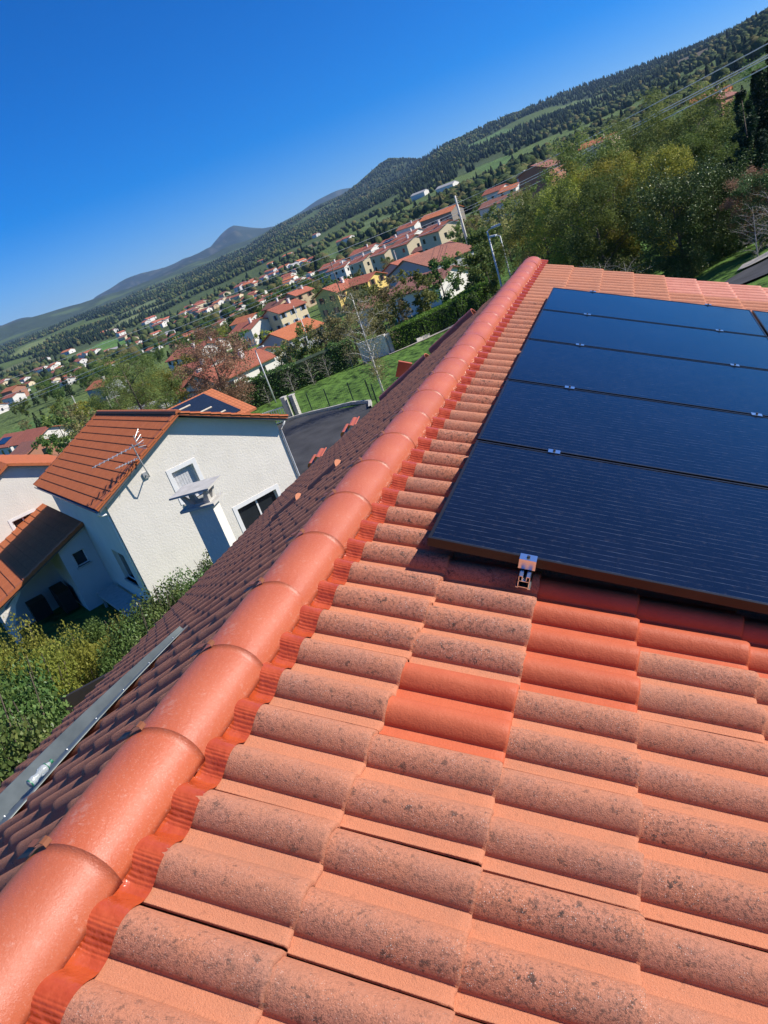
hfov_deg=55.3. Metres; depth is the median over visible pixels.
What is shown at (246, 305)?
overhead wire
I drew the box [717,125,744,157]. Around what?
garden tree
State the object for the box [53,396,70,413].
garden tree
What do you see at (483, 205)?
long pink house
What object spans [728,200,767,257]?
bare shrub
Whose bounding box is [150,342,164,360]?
garden tree
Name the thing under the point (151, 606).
leafy shrub
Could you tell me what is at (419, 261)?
grey house
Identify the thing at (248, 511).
window
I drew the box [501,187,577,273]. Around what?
deciduous tree
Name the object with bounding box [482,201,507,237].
garden tree
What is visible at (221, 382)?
copper tree
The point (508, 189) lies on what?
white house
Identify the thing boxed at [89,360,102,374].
garden tree
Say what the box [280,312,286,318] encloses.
window
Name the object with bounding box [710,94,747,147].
garden tree
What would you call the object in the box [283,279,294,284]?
village house
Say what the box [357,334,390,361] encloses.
white wall
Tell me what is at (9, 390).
brick farm
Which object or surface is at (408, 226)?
terrace house
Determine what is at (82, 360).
village house
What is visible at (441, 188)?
hillside farm
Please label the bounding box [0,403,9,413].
farm annex
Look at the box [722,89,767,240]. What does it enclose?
conifer tree
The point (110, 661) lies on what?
leafy shrub
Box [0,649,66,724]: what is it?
leafy shrub
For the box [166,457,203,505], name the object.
window
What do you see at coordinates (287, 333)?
house
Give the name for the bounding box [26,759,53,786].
plastic bottle
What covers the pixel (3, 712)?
leafy shrub
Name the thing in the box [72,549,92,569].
window
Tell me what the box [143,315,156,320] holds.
village house
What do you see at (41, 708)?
leafy shrub
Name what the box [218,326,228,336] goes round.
garden tree
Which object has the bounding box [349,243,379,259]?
terrace house
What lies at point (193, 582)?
leafy shrub
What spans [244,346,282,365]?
house
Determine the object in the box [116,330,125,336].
village house
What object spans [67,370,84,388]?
garden tree
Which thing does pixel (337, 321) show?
garden tree
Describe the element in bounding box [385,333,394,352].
stone wall
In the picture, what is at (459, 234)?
garden tree
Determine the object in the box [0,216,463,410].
overhead wire
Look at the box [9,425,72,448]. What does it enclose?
bungalow
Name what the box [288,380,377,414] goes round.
fence
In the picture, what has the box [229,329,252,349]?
garden tree
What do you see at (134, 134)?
sky
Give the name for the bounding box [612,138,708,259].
deciduous tree
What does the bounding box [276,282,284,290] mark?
garden tree
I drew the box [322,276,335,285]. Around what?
garden tree
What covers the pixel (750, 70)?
deciduous tree
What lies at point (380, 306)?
garden tree
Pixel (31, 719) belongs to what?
leafy shrub
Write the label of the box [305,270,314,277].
village house
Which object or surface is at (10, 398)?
farm annex
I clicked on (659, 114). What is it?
overhead wire
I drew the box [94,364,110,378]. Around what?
garden tree
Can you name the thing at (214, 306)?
village house
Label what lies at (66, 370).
garden tree
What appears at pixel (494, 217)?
garden tree
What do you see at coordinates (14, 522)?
window
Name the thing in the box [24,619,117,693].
leafy shrub
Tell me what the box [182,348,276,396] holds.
red roof house
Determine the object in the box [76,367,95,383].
garden tree
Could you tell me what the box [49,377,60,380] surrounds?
village house
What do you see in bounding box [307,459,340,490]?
loose tile
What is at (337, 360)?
dark hedge
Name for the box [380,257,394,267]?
garden tree
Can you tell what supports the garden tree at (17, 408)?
on the terrain
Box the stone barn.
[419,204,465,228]
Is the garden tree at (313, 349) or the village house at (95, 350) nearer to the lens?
the garden tree at (313, 349)
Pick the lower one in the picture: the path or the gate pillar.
the gate pillar
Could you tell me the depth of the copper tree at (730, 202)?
36.14 m
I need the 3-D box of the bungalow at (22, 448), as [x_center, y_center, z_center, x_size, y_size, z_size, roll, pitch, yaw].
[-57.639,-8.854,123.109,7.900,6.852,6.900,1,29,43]
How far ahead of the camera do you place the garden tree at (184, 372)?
105.04 m
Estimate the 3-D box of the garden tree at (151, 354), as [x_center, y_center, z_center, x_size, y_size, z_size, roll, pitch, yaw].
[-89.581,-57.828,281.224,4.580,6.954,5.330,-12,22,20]
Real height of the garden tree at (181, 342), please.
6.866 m
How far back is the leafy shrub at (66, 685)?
14.65 m
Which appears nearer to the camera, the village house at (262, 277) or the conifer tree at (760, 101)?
the conifer tree at (760, 101)
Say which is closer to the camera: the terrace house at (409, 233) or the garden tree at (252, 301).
the terrace house at (409, 233)
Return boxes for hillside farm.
[410,189,428,201]
[436,180,458,191]
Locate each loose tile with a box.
[271,493,300,521]
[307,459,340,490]
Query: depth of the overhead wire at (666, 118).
44.90 m
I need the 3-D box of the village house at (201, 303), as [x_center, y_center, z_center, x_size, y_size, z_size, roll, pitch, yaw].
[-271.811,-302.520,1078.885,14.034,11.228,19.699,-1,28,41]
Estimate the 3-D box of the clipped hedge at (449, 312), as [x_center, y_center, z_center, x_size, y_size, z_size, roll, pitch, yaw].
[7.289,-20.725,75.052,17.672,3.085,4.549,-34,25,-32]
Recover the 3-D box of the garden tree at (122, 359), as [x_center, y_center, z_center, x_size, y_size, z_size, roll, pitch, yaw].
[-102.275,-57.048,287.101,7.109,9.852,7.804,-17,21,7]
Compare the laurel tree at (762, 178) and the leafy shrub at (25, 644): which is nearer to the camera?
the leafy shrub at (25, 644)
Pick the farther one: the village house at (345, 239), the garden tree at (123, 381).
the village house at (345, 239)
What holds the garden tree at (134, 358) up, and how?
on the terrain
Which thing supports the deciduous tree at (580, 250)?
on the terrain
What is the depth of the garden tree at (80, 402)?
175.18 m
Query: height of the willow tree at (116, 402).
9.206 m
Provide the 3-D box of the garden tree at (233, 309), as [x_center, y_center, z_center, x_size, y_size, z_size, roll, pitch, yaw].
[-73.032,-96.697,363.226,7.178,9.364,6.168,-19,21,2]
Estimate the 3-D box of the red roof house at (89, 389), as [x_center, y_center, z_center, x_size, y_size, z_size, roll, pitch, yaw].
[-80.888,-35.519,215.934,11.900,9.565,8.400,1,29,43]
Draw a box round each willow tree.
[85,353,187,410]
[88,375,145,416]
[590,115,678,226]
[616,85,717,237]
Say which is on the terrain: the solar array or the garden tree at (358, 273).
the garden tree at (358, 273)
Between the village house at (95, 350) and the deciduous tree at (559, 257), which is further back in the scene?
the village house at (95, 350)
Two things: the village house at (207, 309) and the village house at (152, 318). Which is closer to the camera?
the village house at (207, 309)
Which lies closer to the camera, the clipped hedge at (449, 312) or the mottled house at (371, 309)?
the clipped hedge at (449, 312)
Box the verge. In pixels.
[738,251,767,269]
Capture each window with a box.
[8,509,34,530]
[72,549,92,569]
[117,553,139,587]
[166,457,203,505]
[232,484,280,532]
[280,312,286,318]
[299,304,305,310]
[318,298,324,304]
[369,278,375,284]
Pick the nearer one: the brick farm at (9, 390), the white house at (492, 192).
the white house at (492, 192)
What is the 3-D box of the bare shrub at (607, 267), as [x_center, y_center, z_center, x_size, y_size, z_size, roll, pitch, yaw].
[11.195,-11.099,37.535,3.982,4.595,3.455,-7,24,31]
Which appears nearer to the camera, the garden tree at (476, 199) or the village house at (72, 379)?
the garden tree at (476, 199)
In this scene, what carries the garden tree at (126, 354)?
on the terrain
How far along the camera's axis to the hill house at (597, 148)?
316.48 m
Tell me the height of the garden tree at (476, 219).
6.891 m
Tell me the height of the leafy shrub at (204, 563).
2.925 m
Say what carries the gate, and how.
on the terrain
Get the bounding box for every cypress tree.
[29,391,39,404]
[32,412,41,427]
[60,373,71,387]
[62,378,75,397]
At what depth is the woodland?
1296.94 m
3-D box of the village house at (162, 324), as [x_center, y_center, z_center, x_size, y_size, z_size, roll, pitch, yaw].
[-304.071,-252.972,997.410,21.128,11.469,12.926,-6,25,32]
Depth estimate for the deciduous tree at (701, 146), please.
46.24 m
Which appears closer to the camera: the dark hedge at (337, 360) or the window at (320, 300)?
the dark hedge at (337, 360)
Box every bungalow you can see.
[0,431,23,454]
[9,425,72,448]
[9,439,63,455]
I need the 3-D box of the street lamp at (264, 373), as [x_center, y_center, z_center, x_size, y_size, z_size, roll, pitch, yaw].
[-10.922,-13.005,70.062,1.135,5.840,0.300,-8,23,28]
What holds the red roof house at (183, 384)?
on the terrain
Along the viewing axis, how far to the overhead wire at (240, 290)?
149.51 m
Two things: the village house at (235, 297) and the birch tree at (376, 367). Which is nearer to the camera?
the birch tree at (376, 367)
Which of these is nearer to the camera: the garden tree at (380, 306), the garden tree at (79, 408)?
the garden tree at (380, 306)
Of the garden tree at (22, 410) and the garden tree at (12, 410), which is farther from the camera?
the garden tree at (12, 410)
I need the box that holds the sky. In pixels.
[0,0,767,325]
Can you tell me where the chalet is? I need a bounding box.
[228,317,271,346]
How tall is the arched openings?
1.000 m
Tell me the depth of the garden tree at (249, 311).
322.01 m
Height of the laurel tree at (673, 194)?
7.093 m
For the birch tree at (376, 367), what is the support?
on the terrain
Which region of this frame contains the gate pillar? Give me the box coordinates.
[279,393,301,416]
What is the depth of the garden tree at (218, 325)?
285.07 m
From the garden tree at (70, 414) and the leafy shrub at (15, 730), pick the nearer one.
the leafy shrub at (15, 730)
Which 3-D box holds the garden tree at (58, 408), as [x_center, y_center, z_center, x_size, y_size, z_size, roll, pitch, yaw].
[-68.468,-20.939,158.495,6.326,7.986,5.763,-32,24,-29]
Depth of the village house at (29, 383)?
739.03 m
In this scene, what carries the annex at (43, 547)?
attached to the neighbour house at (141, 531)
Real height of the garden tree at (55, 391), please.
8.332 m
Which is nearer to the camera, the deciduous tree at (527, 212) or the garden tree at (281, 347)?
the deciduous tree at (527, 212)
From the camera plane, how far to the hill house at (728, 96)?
200.43 m
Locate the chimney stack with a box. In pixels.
[169,475,235,563]
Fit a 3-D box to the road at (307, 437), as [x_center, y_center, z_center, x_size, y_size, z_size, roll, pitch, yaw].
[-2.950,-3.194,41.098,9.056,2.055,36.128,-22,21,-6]
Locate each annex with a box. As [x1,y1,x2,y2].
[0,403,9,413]
[0,503,113,647]
[1,392,26,404]
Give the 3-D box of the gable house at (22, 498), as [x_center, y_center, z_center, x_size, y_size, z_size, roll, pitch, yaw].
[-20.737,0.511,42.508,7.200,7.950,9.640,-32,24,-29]
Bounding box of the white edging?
[416,316,462,341]
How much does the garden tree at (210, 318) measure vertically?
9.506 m
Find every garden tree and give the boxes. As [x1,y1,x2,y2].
[8,402,16,414]
[10,402,23,414]
[13,398,30,416]
[18,420,31,430]
[29,385,48,401]
[31,414,78,451]
[37,376,52,389]
[37,380,49,396]
[37,434,69,455]
[46,381,63,400]
[48,397,76,421]
[50,383,64,397]
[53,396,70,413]
[56,403,83,428]
[60,410,96,438]
[63,368,72,376]
[66,400,84,416]
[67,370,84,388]
[72,400,102,422]
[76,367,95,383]
[77,370,92,388]
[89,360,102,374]
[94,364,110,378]
[112,355,128,374]
[114,375,132,389]
[116,353,131,367]
[122,366,137,386]
[125,352,136,361]
[127,373,156,400]
[131,356,141,367]
[143,353,154,367]
[149,349,162,362]
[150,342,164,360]
[156,337,166,346]
[164,367,192,383]
[167,334,181,348]
[172,353,192,368]
[175,338,187,348]
[179,329,191,346]
[198,320,211,326]
[204,316,216,326]
[215,322,226,332]
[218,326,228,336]
[229,308,239,316]
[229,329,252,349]
[245,307,257,314]
[246,301,262,313]
[250,298,262,312]
[253,311,264,318]
[254,329,273,344]
[263,292,276,302]
[267,285,274,292]
[269,339,303,365]
[274,343,299,363]
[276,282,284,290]
[276,288,286,299]
[280,285,294,297]
[290,320,324,360]
[297,279,312,287]
[306,322,337,349]
[307,316,344,348]
[311,280,322,289]
[311,288,319,300]
[315,273,327,286]
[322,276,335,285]
[324,306,370,358]
[346,283,398,334]
[352,268,360,277]
[368,275,413,328]
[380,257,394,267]
[382,257,393,270]
[389,269,437,314]
[418,253,463,303]
[446,220,474,243]
[447,229,466,243]
[448,251,484,289]
[464,245,506,295]
[465,213,480,232]
[466,224,477,233]
[466,224,504,272]
[467,195,483,215]
[467,219,481,233]
[468,209,479,222]
[469,191,477,203]
[475,196,486,206]
[477,206,516,261]
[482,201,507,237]
[488,192,533,246]
[525,182,544,203]
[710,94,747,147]
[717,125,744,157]
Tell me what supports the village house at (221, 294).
on the terrain
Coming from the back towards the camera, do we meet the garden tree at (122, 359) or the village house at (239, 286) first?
the village house at (239, 286)
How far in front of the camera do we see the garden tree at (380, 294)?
82.46 m
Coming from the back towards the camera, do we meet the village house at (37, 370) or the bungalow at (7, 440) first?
the village house at (37, 370)
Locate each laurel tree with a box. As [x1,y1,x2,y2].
[614,155,747,278]
[673,148,767,263]
[730,163,767,245]
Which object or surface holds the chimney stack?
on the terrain
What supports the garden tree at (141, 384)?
on the terrain
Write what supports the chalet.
on the terrain
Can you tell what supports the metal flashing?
on the house at (352, 746)
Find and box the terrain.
[0,27,767,660]
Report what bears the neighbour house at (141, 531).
on the terrain
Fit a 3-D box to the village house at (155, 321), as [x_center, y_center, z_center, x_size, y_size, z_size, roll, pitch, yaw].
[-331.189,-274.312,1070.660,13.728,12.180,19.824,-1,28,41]
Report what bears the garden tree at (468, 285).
on the terrain
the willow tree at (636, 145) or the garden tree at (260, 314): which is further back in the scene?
the garden tree at (260, 314)
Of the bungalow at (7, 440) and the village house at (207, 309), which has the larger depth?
the village house at (207, 309)
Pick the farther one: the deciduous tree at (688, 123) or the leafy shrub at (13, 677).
the deciduous tree at (688, 123)
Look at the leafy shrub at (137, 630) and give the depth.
16.13 m
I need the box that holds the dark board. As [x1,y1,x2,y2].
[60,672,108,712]
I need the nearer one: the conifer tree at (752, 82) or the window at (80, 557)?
the window at (80, 557)
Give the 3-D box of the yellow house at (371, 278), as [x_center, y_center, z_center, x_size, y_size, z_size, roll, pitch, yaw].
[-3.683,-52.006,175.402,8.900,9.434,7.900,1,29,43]
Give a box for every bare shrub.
[280,371,298,392]
[295,359,322,384]
[316,353,332,377]
[583,252,629,270]
[603,252,661,273]
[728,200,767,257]
[731,184,767,245]
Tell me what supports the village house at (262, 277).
on the terrain
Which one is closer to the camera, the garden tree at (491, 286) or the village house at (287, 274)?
the garden tree at (491, 286)
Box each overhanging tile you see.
[308,447,326,467]
[341,417,358,437]
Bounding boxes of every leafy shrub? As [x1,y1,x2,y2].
[0,612,78,684]
[0,639,82,716]
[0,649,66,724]
[0,668,73,761]
[0,670,51,739]
[0,695,50,787]
[0,708,50,780]
[0,712,61,782]
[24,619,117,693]
[52,616,110,684]
[94,638,137,676]
[98,601,162,662]
[99,610,139,654]
[114,585,184,645]
[133,575,191,627]
[157,566,207,607]
[185,549,212,586]
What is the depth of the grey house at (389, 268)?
176.97 m
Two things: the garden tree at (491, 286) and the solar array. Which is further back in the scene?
the garden tree at (491, 286)
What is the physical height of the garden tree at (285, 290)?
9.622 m
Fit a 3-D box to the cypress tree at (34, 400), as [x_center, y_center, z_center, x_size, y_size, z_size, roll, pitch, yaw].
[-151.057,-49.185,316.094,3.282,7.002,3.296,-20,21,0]
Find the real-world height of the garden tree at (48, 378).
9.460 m
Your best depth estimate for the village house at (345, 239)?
887.13 m
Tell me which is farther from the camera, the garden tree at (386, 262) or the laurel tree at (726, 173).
the garden tree at (386, 262)
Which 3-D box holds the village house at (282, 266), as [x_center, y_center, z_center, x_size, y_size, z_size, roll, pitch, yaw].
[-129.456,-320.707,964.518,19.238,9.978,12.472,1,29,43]
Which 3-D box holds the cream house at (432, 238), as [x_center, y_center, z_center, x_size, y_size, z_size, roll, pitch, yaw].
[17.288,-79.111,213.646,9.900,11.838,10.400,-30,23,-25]
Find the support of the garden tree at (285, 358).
on the terrain
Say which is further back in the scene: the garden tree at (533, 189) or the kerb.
the garden tree at (533, 189)
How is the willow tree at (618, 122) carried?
on the terrain
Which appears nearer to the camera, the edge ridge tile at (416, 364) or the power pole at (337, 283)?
the edge ridge tile at (416, 364)
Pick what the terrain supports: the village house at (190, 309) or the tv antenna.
the village house at (190, 309)
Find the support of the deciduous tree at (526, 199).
on the terrain
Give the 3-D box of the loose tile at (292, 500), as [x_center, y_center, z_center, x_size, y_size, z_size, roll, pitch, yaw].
[-0.869,-0.044,6.467,0.382,0.046,0.116,-38,10,35]
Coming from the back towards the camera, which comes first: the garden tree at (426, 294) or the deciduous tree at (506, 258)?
the garden tree at (426, 294)
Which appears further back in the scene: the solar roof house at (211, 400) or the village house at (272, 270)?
the village house at (272, 270)
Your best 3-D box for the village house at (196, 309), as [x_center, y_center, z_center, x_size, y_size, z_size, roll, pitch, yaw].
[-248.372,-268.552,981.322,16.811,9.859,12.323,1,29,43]
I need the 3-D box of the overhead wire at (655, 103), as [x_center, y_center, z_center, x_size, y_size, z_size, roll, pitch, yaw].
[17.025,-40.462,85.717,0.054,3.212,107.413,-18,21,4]
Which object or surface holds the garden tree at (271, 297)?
on the terrain
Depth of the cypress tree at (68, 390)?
292.66 m
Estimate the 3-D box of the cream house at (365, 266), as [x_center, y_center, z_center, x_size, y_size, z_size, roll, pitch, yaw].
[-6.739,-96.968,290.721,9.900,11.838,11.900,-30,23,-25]
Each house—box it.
[0,256,767,1023]
[0,454,60,542]
[19,376,30,382]
[25,381,34,386]
[33,409,299,606]
[35,366,47,373]
[46,365,57,370]
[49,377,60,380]
[59,377,74,387]
[60,348,75,354]
[75,358,87,363]
[81,349,91,357]
[85,376,129,401]
[91,348,100,353]
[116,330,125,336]
[118,334,126,340]
[141,320,150,324]
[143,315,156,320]
[149,318,162,327]
[151,320,167,327]
[165,342,220,373]
[169,388,256,412]
[171,368,201,404]
[181,356,232,376]
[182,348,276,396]
[186,306,198,313]
[191,301,205,307]
[191,307,203,313]
[201,307,212,312]
[202,337,231,350]
[209,304,218,309]
[212,300,224,304]
[219,291,230,297]
[229,312,259,329]
[230,293,243,299]
[234,283,242,291]
[242,280,257,288]
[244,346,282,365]
[258,274,268,281]
[258,317,327,357]
[260,298,309,330]
[261,298,289,310]
[268,267,277,272]
[278,263,291,269]
[281,272,296,278]
[282,275,297,281]
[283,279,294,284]
[283,285,316,307]
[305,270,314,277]
[312,232,320,238]
[313,277,354,321]
[317,258,350,286]
[326,260,351,282]
[341,235,354,241]
[347,252,373,275]
[348,271,389,301]
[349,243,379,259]
[352,289,392,325]
[368,245,392,271]
[377,234,396,247]
[382,252,419,288]
[387,241,473,288]
[387,265,469,321]
[390,234,420,260]
[394,228,424,240]
[395,219,420,234]
[417,219,463,251]
[478,191,523,220]
[481,183,510,201]
[498,182,520,196]
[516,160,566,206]
[578,133,620,162]
[690,86,733,103]
[690,88,736,128]
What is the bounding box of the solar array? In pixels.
[427,287,767,613]
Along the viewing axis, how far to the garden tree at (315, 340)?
87.51 m
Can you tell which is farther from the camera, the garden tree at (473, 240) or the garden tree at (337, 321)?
the garden tree at (473, 240)
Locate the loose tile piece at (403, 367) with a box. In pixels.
[395,360,411,376]
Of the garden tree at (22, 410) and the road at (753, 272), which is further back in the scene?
the garden tree at (22, 410)
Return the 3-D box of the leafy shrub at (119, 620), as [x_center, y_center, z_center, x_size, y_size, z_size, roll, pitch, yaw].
[-6.070,3.872,18.258,1.434,3.185,1.516,-7,24,30]
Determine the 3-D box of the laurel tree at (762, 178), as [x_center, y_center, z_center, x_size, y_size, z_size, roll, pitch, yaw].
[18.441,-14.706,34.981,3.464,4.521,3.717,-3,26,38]
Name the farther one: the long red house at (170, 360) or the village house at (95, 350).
the village house at (95, 350)
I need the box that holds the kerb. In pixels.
[287,399,371,420]
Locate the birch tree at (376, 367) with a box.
[318,272,399,392]
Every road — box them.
[277,404,371,477]
[725,259,767,284]
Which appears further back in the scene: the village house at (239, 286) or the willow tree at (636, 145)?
the village house at (239, 286)
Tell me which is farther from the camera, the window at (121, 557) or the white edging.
the white edging
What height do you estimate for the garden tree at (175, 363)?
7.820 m
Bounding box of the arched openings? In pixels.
[25,581,78,621]
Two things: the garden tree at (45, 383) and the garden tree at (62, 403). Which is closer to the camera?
the garden tree at (62, 403)
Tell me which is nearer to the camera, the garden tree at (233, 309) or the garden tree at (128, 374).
the garden tree at (128, 374)
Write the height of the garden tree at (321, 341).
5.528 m
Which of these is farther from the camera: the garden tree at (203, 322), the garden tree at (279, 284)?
the garden tree at (279, 284)
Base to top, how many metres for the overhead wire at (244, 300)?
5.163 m
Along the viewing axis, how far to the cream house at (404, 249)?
238.32 m
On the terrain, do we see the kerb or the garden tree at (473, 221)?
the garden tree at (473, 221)
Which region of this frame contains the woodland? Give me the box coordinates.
[0,7,767,397]
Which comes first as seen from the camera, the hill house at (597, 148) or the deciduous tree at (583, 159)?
the deciduous tree at (583, 159)
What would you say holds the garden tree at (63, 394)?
on the terrain
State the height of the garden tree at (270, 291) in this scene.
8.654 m
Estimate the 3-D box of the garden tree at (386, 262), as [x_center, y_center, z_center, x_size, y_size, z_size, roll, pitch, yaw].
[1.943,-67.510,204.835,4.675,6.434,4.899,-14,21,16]
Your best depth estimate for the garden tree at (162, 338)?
466.13 m
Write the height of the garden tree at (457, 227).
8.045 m
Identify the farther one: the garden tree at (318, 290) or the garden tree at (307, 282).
the garden tree at (307, 282)
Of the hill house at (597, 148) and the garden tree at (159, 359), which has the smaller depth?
the garden tree at (159, 359)
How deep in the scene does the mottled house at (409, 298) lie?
103.14 m
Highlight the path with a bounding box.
[389,324,453,353]
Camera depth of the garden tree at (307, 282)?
298.45 m
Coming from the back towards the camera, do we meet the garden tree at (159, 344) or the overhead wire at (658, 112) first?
the garden tree at (159, 344)
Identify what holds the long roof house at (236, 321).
on the terrain
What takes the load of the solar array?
on the house at (352, 746)
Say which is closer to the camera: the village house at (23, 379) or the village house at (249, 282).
the village house at (23, 379)
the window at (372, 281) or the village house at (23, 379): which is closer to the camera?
the window at (372, 281)
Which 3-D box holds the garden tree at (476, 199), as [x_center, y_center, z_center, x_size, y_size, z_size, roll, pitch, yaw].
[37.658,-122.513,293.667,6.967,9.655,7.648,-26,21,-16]
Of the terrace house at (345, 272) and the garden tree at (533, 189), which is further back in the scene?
the terrace house at (345, 272)
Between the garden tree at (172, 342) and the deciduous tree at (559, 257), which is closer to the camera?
the deciduous tree at (559, 257)
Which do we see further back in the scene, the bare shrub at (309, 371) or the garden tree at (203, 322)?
the garden tree at (203, 322)
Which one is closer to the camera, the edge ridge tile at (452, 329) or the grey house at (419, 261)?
the edge ridge tile at (452, 329)
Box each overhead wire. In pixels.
[0,200,462,382]
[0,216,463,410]
[1,209,462,397]
[1,211,464,406]
[464,55,767,208]
[465,43,767,199]
[465,66,767,215]
[466,57,767,210]
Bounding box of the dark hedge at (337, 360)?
[222,338,358,407]
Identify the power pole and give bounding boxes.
[329,260,348,313]
[454,195,467,243]
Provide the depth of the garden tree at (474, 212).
244.95 m
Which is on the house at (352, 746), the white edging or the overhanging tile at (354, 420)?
the overhanging tile at (354, 420)
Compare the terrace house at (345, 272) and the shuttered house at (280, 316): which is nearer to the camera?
the shuttered house at (280, 316)
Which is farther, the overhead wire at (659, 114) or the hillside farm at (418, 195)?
the hillside farm at (418, 195)
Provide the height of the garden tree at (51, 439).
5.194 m
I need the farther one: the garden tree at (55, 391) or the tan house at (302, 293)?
the garden tree at (55, 391)
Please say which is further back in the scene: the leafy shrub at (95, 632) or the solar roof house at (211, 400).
the solar roof house at (211, 400)
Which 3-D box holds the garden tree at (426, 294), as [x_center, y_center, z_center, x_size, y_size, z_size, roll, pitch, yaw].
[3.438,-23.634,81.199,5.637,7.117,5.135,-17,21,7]
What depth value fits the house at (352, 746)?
1.84 m
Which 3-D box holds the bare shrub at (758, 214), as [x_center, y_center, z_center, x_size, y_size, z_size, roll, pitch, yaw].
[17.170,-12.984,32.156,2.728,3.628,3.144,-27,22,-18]
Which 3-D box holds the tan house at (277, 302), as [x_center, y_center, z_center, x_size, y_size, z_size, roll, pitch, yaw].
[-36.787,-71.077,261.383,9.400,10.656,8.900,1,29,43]
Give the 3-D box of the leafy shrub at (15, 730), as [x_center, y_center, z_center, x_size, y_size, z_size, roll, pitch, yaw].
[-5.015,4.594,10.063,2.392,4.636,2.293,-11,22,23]
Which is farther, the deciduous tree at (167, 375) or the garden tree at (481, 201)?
the garden tree at (481, 201)
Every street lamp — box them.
[255,345,275,402]
[486,223,502,285]
[489,234,509,275]
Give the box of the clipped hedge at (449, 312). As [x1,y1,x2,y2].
[386,276,502,351]
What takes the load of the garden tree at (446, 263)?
on the terrain
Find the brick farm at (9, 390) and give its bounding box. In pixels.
[0,385,29,396]
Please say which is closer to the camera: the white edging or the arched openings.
the arched openings
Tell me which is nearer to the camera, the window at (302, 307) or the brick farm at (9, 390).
the window at (302, 307)
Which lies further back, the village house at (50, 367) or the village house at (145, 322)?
the village house at (145, 322)
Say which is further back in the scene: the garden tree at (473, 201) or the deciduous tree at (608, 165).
the garden tree at (473, 201)
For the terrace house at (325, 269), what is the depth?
358.03 m
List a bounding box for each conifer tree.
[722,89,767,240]
[745,68,767,169]
[746,40,767,214]
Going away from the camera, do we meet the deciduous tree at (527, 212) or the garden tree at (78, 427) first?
the deciduous tree at (527, 212)
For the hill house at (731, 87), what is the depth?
259.61 m
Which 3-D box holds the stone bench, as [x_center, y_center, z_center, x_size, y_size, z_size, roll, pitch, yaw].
[-10.797,4.405,31.041,0.830,1.720,4.600,-32,24,-29]
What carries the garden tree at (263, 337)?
on the terrain
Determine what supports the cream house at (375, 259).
on the terrain
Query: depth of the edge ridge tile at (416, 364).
10.34 m
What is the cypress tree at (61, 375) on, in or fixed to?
on the terrain
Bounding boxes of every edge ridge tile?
[379,353,428,400]
[429,309,475,352]
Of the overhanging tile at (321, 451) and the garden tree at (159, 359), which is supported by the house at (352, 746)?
the overhanging tile at (321, 451)
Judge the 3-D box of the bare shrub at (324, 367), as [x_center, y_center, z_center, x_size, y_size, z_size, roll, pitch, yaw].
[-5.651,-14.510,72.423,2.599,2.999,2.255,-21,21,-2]
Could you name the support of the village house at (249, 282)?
on the terrain
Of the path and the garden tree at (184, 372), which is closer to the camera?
the path
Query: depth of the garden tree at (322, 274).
345.58 m
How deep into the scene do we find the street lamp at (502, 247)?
65.28 m
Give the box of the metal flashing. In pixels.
[0,625,187,824]
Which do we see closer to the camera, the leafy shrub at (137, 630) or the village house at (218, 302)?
the leafy shrub at (137, 630)
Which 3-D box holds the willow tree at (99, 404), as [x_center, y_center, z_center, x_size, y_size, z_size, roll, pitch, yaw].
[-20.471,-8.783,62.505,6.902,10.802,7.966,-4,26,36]
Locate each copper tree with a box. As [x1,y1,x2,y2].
[169,324,256,402]
[719,165,767,249]
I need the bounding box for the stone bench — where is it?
[96,584,141,616]
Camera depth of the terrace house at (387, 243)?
322.75 m
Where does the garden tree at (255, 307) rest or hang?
on the terrain
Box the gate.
[262,407,284,423]
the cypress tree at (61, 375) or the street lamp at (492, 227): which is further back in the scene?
the cypress tree at (61, 375)
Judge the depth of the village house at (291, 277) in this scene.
628.18 m
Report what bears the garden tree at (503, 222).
on the terrain
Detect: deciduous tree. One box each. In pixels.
[135,364,190,409]
[493,219,549,278]
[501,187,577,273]
[509,180,583,262]
[521,163,613,267]
[536,122,644,261]
[542,165,655,271]
[566,147,665,273]
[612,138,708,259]
[635,71,742,233]
[652,115,753,233]
[728,52,767,134]
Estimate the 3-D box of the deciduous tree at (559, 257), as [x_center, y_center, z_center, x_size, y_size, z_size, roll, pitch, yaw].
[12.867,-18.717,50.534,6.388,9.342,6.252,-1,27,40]
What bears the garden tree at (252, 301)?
on the terrain
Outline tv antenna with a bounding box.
[92,429,149,478]
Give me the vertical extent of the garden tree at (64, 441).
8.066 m
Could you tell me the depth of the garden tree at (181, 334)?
361.39 m
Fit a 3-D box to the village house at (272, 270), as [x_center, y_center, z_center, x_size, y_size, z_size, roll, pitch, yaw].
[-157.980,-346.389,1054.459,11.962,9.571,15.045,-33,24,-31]
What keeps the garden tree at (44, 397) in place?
on the terrain
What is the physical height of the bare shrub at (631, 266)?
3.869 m
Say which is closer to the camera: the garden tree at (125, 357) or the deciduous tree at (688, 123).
the deciduous tree at (688, 123)
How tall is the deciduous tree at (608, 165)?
8.898 m

